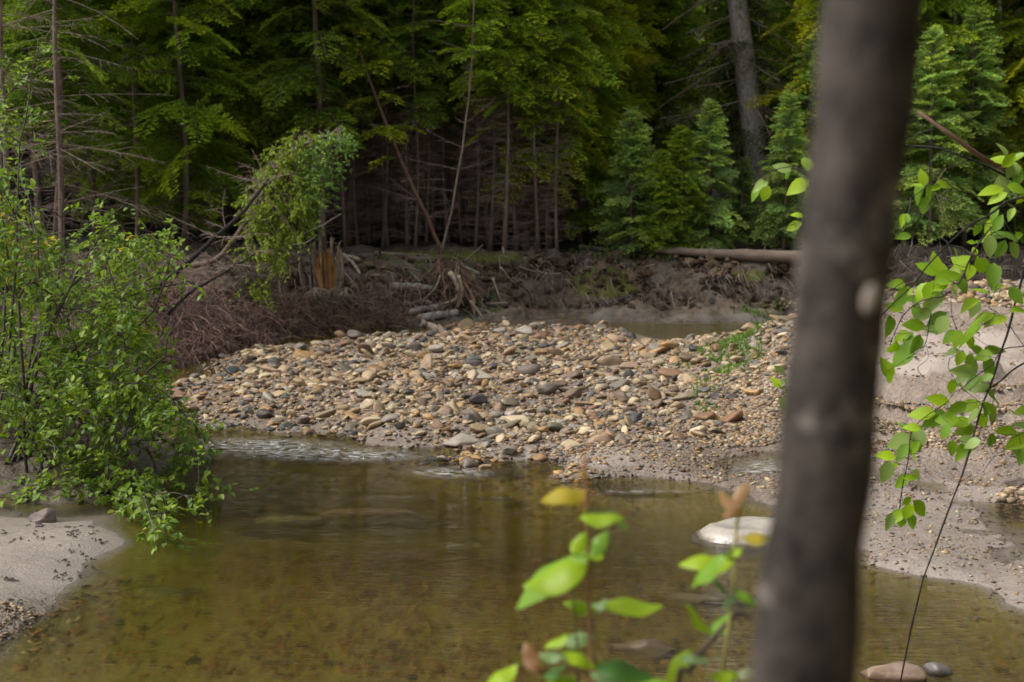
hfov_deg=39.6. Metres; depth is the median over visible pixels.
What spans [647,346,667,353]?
cobble
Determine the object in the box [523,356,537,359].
cobble
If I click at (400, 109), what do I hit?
thin spruce
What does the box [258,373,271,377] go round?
cobble
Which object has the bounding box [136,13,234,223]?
background conifer
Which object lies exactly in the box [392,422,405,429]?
cobble
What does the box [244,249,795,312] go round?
soil clods
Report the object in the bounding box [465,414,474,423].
cobble
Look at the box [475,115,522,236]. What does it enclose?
thin spruce
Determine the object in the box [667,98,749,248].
young fir
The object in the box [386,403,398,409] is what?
cobble
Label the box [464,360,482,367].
cobble
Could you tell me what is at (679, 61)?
spruce tree
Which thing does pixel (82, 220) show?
background conifer
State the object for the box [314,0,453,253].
leaning spruce
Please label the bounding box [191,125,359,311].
drooping tree
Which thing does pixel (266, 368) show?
cobble
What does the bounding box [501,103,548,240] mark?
thin spruce
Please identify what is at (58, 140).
dead spruce
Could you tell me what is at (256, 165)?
spruce tree
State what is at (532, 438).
cobble
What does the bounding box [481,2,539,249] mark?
thin spruce
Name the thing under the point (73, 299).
alder shrub
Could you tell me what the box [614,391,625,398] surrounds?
cobble
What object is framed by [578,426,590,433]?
cobble
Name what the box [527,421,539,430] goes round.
cobble
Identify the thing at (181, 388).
cobble
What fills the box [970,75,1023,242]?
young fir
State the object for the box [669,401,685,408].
cobble
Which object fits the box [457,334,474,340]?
cobble
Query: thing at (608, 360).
cobble
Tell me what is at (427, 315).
log
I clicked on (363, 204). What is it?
thin spruce
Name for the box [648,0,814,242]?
old spruce
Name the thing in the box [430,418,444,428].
cobble
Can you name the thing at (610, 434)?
cobble
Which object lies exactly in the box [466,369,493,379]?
cobble
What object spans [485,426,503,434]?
cobble
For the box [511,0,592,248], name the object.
thin spruce
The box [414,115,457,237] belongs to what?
thin spruce
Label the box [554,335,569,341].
cobble
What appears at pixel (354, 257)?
log
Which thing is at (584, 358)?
cobble
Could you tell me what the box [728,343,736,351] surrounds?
cobble
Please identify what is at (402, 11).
thin spruce
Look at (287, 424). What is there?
cobble
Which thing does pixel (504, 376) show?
cobble
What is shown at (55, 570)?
bark scraps
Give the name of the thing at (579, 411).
cobble
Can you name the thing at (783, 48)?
background conifer
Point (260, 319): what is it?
dead brush
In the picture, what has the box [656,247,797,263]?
log
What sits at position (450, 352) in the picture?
cobble
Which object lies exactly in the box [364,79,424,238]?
thin spruce
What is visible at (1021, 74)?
background conifer
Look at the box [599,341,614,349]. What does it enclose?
cobble
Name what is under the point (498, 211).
thin spruce
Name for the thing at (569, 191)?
thin spruce
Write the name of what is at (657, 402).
cobble
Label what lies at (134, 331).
alder shrub
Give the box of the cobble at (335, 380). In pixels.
[329,377,348,383]
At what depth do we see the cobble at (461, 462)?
13.04 m
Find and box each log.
[335,255,360,274]
[343,253,359,259]
[374,251,427,255]
[392,282,437,298]
[406,297,459,314]
[417,309,458,321]
[420,319,453,340]
[444,322,458,326]
[450,260,479,274]
[471,305,505,319]
[579,244,652,254]
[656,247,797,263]
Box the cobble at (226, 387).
[221,385,232,391]
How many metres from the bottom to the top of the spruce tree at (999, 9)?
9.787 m
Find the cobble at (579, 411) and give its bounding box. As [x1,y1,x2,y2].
[574,408,584,413]
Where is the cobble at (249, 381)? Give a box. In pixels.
[241,379,260,383]
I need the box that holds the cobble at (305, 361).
[301,359,312,363]
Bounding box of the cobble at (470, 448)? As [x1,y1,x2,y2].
[466,445,474,451]
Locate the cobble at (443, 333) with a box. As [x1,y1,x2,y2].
[439,331,451,337]
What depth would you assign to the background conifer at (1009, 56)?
35.60 m
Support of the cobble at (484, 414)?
on the ground at (32, 565)
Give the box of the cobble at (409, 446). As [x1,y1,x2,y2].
[403,444,413,447]
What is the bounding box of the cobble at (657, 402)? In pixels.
[652,398,662,408]
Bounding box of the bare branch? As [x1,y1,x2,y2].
[286,214,340,244]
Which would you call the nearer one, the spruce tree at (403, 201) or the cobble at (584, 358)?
the cobble at (584, 358)
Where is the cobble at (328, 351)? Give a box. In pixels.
[315,347,333,353]
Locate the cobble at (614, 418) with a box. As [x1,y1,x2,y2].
[607,415,618,420]
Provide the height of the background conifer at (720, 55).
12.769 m
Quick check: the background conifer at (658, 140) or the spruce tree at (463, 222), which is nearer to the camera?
the spruce tree at (463, 222)
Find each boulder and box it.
[29,508,56,522]
[164,435,212,461]
[696,516,769,545]
[859,661,926,681]
[923,662,951,675]
[1003,477,1023,486]
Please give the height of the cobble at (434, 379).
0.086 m
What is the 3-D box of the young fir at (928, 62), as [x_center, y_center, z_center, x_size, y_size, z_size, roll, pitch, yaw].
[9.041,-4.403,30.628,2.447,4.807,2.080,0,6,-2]
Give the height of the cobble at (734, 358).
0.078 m
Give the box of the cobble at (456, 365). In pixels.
[448,363,461,368]
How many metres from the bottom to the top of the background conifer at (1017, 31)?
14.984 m
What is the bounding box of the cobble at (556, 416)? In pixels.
[550,414,563,418]
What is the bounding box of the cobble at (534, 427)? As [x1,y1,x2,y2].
[530,424,542,432]
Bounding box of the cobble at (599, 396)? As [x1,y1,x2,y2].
[594,394,607,398]
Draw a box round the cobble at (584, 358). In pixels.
[578,356,593,360]
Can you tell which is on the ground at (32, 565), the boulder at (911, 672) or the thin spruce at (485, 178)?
the thin spruce at (485, 178)
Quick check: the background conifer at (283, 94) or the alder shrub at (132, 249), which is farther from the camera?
the background conifer at (283, 94)
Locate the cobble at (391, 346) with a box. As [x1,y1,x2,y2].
[381,343,396,348]
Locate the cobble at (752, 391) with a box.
[744,389,762,393]
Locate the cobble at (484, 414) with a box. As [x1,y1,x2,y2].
[480,412,488,419]
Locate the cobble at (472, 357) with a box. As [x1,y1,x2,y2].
[464,354,481,361]
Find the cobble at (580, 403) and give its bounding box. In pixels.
[574,401,591,405]
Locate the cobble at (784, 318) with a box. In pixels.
[778,315,789,322]
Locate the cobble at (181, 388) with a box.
[175,387,187,390]
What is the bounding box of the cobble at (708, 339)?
[702,337,714,341]
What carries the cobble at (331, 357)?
on the ground at (32, 565)
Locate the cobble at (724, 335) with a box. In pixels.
[711,333,730,341]
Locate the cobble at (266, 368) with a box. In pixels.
[261,365,280,372]
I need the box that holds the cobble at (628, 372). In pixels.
[622,369,633,377]
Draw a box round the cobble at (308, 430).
[303,427,314,433]
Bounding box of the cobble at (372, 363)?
[365,358,382,365]
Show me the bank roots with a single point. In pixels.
(380, 285)
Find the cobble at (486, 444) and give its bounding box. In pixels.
[482,441,489,447]
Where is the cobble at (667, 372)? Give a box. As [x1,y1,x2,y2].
[657,368,682,377]
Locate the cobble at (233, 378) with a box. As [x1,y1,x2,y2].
[228,377,242,380]
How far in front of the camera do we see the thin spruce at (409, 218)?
30.31 m
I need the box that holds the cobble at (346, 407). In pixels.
[335,404,350,410]
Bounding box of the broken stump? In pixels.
[296,235,382,314]
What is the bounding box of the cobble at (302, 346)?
[293,343,306,349]
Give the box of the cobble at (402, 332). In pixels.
[399,330,410,334]
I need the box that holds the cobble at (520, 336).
[516,334,528,338]
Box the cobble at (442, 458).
[437,455,448,461]
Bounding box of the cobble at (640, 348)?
[633,345,645,350]
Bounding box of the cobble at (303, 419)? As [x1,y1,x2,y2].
[298,416,309,423]
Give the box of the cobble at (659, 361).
[653,359,664,364]
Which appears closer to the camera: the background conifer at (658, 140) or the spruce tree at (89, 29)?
the spruce tree at (89, 29)
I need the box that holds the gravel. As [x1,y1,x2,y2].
[0,278,1023,645]
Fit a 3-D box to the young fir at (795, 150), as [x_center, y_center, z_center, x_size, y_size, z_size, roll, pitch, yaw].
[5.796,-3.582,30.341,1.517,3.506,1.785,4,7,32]
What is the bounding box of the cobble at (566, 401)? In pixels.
[554,398,570,406]
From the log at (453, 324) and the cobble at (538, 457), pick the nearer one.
the cobble at (538, 457)
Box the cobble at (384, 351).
[378,347,389,355]
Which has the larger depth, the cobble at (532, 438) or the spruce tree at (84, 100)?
the spruce tree at (84, 100)
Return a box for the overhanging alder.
[749,110,1023,681]
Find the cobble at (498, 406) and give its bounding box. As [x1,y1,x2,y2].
[494,402,502,409]
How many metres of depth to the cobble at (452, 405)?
15.38 m
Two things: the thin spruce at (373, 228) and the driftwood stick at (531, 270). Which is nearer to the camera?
the driftwood stick at (531, 270)
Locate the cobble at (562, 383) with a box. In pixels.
[554,379,566,386]
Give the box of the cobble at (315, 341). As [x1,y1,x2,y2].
[311,340,321,344]
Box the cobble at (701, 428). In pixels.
[689,425,705,432]
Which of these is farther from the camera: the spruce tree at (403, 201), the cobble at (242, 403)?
the spruce tree at (403, 201)
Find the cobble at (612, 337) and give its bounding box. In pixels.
[607,333,619,342]
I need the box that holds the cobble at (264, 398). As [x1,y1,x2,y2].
[261,392,273,399]
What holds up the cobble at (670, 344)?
on the ground at (32, 565)
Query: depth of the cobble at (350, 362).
19.40 m
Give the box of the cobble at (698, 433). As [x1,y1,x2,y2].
[690,430,707,437]
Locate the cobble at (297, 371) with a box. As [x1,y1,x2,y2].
[291,368,302,374]
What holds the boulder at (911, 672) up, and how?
in the stream water
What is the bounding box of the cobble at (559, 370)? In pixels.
[551,367,564,373]
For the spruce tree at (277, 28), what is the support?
on the ground at (32, 565)
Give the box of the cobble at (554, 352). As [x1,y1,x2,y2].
[546,347,564,356]
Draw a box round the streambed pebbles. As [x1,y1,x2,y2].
[57,451,874,610]
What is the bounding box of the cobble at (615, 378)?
[607,376,622,381]
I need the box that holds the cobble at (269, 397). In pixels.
[263,391,273,401]
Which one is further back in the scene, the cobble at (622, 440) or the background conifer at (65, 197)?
the background conifer at (65, 197)
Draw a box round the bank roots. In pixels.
[1,237,1023,345]
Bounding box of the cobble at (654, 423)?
[647,421,658,426]
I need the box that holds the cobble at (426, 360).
[420,354,431,367]
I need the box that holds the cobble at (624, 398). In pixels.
[617,396,628,401]
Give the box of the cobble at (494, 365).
[488,362,498,369]
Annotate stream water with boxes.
[0,322,1023,681]
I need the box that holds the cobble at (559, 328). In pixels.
[552,327,563,330]
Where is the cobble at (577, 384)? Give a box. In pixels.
[569,382,582,387]
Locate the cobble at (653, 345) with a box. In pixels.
[648,342,658,349]
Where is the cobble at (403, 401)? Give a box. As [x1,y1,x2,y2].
[399,398,409,405]
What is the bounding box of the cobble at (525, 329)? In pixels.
[514,325,532,334]
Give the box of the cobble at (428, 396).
[421,394,432,398]
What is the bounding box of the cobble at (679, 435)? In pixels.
[673,431,685,439]
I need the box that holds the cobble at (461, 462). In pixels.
[459,456,479,466]
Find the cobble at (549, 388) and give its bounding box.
[536,383,559,393]
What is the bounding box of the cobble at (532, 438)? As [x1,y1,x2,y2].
[528,435,539,443]
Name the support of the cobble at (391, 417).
on the ground at (32, 565)
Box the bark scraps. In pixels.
[0,522,106,608]
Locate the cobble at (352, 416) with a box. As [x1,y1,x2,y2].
[344,411,358,419]
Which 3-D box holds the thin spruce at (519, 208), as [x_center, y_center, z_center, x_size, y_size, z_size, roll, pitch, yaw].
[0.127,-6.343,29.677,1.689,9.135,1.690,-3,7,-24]
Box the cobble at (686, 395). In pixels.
[671,391,697,400]
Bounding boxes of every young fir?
[589,106,661,254]
[632,148,689,259]
[643,124,713,257]
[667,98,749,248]
[723,156,767,244]
[747,90,809,250]
[751,29,817,241]
[896,23,986,246]
[910,5,1020,245]
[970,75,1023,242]
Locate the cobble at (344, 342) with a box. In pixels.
[334,339,355,346]
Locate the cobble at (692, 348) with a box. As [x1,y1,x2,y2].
[688,345,699,351]
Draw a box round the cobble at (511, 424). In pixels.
[501,419,520,428]
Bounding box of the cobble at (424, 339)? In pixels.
[418,337,427,341]
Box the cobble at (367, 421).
[360,416,380,425]
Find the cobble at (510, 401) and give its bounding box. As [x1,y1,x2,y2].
[501,396,519,405]
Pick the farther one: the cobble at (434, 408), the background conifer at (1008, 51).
the background conifer at (1008, 51)
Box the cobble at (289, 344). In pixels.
[284,343,294,346]
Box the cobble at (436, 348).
[427,344,443,351]
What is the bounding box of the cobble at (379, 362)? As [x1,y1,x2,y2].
[374,361,390,365]
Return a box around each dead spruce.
[0,0,123,270]
[0,0,195,271]
[72,29,197,250]
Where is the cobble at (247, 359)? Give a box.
[243,355,251,364]
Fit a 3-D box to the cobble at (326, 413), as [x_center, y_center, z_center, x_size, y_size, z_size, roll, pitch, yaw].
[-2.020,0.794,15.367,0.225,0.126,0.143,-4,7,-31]
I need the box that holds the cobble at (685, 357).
[679,354,696,361]
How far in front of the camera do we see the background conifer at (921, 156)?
31.51 m
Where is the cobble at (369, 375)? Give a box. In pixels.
[362,369,376,381]
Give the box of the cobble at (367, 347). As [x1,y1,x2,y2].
[358,343,373,353]
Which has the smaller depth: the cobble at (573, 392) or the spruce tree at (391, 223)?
the cobble at (573, 392)
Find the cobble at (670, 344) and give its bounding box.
[661,341,677,348]
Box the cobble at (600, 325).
[594,323,607,328]
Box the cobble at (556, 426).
[546,422,564,430]
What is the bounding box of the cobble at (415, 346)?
[405,342,422,350]
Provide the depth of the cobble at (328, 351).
20.67 m
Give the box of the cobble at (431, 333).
[427,331,439,336]
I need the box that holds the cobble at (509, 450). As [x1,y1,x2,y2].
[500,446,516,454]
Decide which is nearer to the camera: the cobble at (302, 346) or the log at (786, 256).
the cobble at (302, 346)
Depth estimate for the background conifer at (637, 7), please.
33.29 m
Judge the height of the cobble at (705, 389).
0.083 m
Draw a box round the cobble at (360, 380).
[349,377,366,383]
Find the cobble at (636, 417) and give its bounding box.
[629,412,642,422]
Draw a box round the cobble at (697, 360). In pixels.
[690,357,703,363]
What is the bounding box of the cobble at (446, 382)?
[441,379,454,386]
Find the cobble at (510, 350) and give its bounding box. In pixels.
[502,346,516,355]
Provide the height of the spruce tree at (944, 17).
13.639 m
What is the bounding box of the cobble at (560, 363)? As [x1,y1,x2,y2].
[550,361,565,366]
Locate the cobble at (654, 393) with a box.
[647,387,660,400]
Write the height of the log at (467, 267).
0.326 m
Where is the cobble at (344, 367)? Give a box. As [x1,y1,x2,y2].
[337,362,353,372]
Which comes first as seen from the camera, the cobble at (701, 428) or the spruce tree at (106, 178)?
the cobble at (701, 428)
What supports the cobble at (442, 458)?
in the stream water
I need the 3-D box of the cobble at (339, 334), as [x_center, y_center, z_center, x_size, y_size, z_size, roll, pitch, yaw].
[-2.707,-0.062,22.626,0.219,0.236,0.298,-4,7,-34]
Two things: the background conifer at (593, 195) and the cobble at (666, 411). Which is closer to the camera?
the cobble at (666, 411)
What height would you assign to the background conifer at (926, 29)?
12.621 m
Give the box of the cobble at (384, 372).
[377,370,388,375]
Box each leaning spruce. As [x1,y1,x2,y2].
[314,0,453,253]
[410,0,511,254]
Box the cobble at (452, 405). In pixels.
[448,399,460,411]
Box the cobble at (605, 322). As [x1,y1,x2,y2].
[598,320,608,326]
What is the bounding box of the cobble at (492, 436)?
[488,433,500,438]
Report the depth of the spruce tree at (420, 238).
31.79 m
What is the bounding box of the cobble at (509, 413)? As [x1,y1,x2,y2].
[504,410,515,415]
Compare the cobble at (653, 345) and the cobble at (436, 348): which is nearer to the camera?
the cobble at (653, 345)
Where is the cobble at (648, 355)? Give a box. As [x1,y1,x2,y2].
[640,352,657,357]
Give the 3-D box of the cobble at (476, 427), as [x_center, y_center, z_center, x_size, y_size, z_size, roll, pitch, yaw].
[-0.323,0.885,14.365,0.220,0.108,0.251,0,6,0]
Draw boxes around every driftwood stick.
[345,272,364,299]
[492,278,501,301]
[519,266,549,273]
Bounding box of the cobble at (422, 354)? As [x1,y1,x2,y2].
[416,351,428,358]
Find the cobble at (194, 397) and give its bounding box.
[187,394,201,400]
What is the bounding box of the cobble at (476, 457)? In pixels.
[466,454,480,460]
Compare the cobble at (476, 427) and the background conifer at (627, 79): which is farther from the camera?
the background conifer at (627, 79)
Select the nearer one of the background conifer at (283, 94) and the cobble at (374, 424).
the cobble at (374, 424)
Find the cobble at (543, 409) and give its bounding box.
[535,406,548,412]
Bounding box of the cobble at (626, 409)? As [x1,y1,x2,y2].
[623,406,636,411]
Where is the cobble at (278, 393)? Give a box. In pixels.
[272,390,288,397]
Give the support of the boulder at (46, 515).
on the ground at (32, 565)
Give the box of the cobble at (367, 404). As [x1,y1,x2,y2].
[360,399,375,408]
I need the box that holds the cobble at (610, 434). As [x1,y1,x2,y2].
[604,429,616,439]
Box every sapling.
[488,454,667,681]
[666,483,765,681]
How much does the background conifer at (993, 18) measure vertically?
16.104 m
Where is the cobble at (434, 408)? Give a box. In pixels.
[426,405,439,411]
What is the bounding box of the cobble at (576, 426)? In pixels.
[572,424,584,428]
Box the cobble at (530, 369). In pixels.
[516,364,540,375]
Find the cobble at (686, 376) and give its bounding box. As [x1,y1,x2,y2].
[682,373,695,382]
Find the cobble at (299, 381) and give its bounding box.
[293,377,305,385]
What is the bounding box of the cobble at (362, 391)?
[355,388,369,395]
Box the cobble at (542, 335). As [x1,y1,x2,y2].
[531,332,549,339]
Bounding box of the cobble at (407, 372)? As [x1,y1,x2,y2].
[404,370,414,375]
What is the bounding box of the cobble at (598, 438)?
[587,434,611,443]
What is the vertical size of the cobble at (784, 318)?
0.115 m
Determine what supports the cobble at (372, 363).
on the ground at (32, 565)
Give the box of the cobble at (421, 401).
[416,397,426,405]
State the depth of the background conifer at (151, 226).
34.47 m
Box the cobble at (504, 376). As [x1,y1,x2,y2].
[499,374,509,379]
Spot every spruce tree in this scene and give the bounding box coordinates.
[0,0,135,243]
[0,0,150,255]
[5,0,178,243]
[40,0,219,240]
[42,0,193,233]
[83,0,268,246]
[104,0,305,241]
[161,0,319,240]
[183,0,357,231]
[212,0,424,249]
[290,0,399,246]
[307,0,396,243]
[331,21,417,242]
[333,29,399,241]
[347,0,432,248]
[356,0,462,244]
[356,3,431,239]
[372,117,430,239]
[397,59,454,240]
[399,1,468,242]
[405,0,489,241]
[414,0,518,246]
[431,0,552,250]
[433,0,544,250]
[436,120,488,242]
[437,3,518,244]
[459,1,610,250]
[464,0,567,250]
[480,0,603,250]
[488,0,639,241]
[491,0,623,248]
[510,0,654,244]
[594,0,680,234]
[610,0,712,233]
[637,0,704,200]
[759,0,822,178]
[897,0,981,233]
[933,1,1018,225]
[942,0,1023,230]
[948,0,1023,231]
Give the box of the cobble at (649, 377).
[643,375,657,381]
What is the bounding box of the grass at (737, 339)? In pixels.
[373,225,973,419]
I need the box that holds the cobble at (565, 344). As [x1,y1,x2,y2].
[555,341,571,347]
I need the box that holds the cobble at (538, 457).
[531,454,547,460]
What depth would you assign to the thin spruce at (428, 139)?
29.66 m
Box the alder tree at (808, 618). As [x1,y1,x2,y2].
[750,0,924,681]
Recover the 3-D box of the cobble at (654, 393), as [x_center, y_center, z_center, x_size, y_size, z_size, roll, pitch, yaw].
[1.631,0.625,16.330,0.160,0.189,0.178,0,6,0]
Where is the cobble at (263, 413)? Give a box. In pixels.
[256,408,273,418]
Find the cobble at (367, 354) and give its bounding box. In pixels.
[361,348,374,358]
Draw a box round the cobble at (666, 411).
[658,409,670,413]
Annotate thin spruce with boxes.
[286,0,343,238]
[287,1,375,225]
[309,23,347,234]
[319,13,379,236]
[322,0,393,244]
[322,95,380,239]
[344,83,411,241]
[348,11,412,239]
[350,0,444,246]
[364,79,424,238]
[372,0,452,246]
[375,89,435,236]
[377,2,438,239]
[386,0,464,241]
[409,100,452,234]
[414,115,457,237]
[419,95,472,231]
[426,112,474,239]
[431,10,491,242]
[431,19,498,243]
[444,89,500,244]
[446,0,528,249]
[449,18,500,246]
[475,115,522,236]
[479,2,549,244]
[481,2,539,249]
[486,125,521,236]
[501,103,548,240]
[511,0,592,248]
[521,49,563,243]
[522,0,606,250]
[538,157,572,236]
[557,4,604,235]
[561,0,624,236]
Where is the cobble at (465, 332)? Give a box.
[459,331,471,334]
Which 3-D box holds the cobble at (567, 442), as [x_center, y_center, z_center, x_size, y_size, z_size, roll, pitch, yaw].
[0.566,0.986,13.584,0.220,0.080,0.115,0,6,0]
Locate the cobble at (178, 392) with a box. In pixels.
[170,389,185,399]
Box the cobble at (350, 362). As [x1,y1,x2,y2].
[347,360,359,364]
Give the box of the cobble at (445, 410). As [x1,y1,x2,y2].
[439,405,452,415]
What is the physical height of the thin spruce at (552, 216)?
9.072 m
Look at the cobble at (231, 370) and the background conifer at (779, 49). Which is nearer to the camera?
the cobble at (231, 370)
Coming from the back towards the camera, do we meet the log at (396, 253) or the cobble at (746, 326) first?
the log at (396, 253)
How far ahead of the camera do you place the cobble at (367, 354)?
20.21 m
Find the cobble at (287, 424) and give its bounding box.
[280,422,293,428]
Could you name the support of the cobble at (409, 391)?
on the ground at (32, 565)
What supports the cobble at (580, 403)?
on the ground at (32, 565)
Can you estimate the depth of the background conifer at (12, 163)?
38.83 m
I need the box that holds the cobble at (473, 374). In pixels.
[467,369,477,379]
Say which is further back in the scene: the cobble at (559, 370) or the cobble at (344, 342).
the cobble at (344, 342)
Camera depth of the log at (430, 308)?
26.79 m
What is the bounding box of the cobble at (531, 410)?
[520,408,536,412]
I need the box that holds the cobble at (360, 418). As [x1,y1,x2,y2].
[356,413,375,420]
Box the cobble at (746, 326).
[741,322,755,330]
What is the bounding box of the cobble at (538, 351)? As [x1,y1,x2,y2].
[533,349,546,354]
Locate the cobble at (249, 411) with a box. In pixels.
[243,409,253,414]
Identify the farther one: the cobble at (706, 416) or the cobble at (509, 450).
the cobble at (706, 416)
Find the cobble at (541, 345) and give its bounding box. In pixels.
[534,343,549,347]
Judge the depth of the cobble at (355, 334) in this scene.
22.00 m
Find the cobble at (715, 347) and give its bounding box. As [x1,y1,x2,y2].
[711,344,722,351]
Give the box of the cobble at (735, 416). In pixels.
[719,410,742,422]
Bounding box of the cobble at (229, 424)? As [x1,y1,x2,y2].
[225,422,236,426]
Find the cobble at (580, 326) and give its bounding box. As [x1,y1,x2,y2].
[574,324,585,329]
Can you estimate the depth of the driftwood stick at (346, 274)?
26.32 m
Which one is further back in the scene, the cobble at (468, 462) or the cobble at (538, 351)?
the cobble at (538, 351)
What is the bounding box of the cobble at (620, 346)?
[615,344,630,348]
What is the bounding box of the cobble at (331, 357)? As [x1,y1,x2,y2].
[326,356,337,359]
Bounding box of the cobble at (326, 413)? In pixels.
[315,409,336,417]
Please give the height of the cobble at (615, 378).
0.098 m
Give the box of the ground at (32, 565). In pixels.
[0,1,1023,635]
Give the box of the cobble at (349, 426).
[343,421,357,431]
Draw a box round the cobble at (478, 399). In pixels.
[469,394,487,403]
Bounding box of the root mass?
[412,260,489,320]
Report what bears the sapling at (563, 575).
on the ground at (32, 565)
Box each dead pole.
[140,150,299,300]
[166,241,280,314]
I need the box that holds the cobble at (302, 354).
[292,350,317,358]
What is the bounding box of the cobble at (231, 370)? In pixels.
[225,366,238,373]
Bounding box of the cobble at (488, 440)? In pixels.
[482,438,493,442]
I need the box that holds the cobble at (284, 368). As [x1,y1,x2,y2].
[277,366,290,371]
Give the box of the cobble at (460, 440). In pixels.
[442,433,479,446]
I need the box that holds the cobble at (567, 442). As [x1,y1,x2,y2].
[560,439,582,447]
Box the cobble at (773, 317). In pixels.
[769,315,779,319]
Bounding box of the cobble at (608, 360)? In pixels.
[598,355,623,365]
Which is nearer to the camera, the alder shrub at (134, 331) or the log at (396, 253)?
the alder shrub at (134, 331)
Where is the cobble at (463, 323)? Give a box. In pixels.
[458,318,474,328]
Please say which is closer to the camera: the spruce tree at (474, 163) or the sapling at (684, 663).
the sapling at (684, 663)
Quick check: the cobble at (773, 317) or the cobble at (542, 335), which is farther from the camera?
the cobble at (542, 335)
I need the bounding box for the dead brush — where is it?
[118,262,426,371]
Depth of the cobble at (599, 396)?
16.71 m
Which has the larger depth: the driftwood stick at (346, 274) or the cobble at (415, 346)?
the driftwood stick at (346, 274)
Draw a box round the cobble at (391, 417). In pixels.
[381,413,398,422]
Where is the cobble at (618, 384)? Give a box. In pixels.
[609,379,629,390]
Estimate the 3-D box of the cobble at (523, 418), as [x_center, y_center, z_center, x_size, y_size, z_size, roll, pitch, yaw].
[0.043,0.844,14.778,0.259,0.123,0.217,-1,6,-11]
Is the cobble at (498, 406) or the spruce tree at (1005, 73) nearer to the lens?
the cobble at (498, 406)
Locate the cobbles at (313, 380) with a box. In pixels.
[159,298,792,468]
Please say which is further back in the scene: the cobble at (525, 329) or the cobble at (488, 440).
the cobble at (525, 329)
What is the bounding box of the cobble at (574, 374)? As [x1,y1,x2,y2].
[558,371,582,378]
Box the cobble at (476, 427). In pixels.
[469,423,489,432]
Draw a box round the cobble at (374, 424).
[367,420,381,429]
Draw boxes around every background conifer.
[0,0,66,155]
[0,33,41,218]
[0,119,43,165]
[0,125,70,204]
[9,4,98,217]
[10,138,55,183]
[22,21,104,228]
[23,14,127,215]
[32,0,107,235]
[46,89,80,210]
[63,8,202,228]
[76,5,168,209]
[92,0,201,230]
[120,2,204,235]
[124,0,301,238]
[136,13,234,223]
[192,73,237,220]
[214,4,318,229]
[239,0,322,235]
[283,5,379,231]
[293,25,402,223]
[313,185,355,221]
[315,105,460,232]
[374,152,416,226]
[378,108,491,236]
[408,162,488,219]
[414,124,499,219]
[436,123,501,238]
[472,2,627,237]
[492,3,657,236]
[563,3,662,222]
[572,0,666,234]
[582,31,667,221]
[592,0,732,225]
[605,2,681,213]
[615,0,692,225]
[618,2,701,201]
[658,0,762,213]
[666,0,711,165]
[691,1,758,115]
[698,0,778,218]
[698,0,800,168]
[701,1,760,193]
[734,0,819,209]
[744,0,944,231]
[760,0,805,119]
[765,2,806,108]
[896,0,968,242]
[897,0,996,243]
[900,0,1023,240]
[909,10,974,199]
[946,0,1023,217]
[960,0,1023,211]
[965,0,1023,222]
[1004,42,1023,80]
[1009,0,1023,74]
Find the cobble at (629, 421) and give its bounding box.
[624,415,634,426]
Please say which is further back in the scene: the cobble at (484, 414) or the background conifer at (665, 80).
the background conifer at (665, 80)
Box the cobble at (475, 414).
[461,408,482,421]
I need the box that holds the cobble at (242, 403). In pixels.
[237,401,245,405]
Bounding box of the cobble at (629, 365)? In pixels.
[619,361,639,368]
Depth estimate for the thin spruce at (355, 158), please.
30.34 m
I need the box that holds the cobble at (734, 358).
[730,355,742,361]
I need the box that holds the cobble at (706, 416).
[694,411,715,420]
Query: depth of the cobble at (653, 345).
20.12 m
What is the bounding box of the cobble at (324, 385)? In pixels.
[318,383,327,387]
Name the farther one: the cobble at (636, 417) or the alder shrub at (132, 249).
the cobble at (636, 417)
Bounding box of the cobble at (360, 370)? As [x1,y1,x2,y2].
[355,368,367,374]
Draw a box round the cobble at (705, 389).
[697,387,710,392]
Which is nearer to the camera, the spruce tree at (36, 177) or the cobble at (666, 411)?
the cobble at (666, 411)
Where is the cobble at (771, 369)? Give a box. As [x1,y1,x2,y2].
[767,364,785,372]
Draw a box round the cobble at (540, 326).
[529,322,544,329]
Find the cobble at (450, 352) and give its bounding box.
[442,350,454,355]
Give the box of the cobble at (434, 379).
[427,378,442,382]
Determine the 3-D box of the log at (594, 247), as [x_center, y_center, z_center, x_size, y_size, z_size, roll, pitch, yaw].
[2.200,-1.908,30.157,1.601,0.274,0.134,1,6,14]
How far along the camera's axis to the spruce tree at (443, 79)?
29.50 m
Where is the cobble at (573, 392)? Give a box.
[565,387,581,398]
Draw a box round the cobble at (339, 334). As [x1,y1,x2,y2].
[334,330,347,338]
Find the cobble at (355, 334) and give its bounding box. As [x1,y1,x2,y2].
[347,330,364,338]
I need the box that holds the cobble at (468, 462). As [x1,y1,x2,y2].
[462,458,474,467]
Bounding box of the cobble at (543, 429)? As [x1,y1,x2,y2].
[538,426,548,431]
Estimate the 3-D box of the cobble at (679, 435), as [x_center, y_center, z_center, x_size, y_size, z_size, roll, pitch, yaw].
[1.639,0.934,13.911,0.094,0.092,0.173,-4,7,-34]
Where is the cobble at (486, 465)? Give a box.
[478,464,491,467]
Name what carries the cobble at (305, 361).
on the ground at (32, 565)
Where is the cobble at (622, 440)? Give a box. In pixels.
[619,437,633,443]
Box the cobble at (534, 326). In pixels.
[527,324,537,329]
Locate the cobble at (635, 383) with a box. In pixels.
[632,380,646,385]
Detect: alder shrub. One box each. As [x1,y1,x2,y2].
[0,38,79,408]
[0,122,196,507]
[0,191,95,313]
[3,190,204,464]
[19,320,258,554]
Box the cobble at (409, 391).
[400,388,413,394]
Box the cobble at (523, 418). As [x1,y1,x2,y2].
[503,415,529,425]

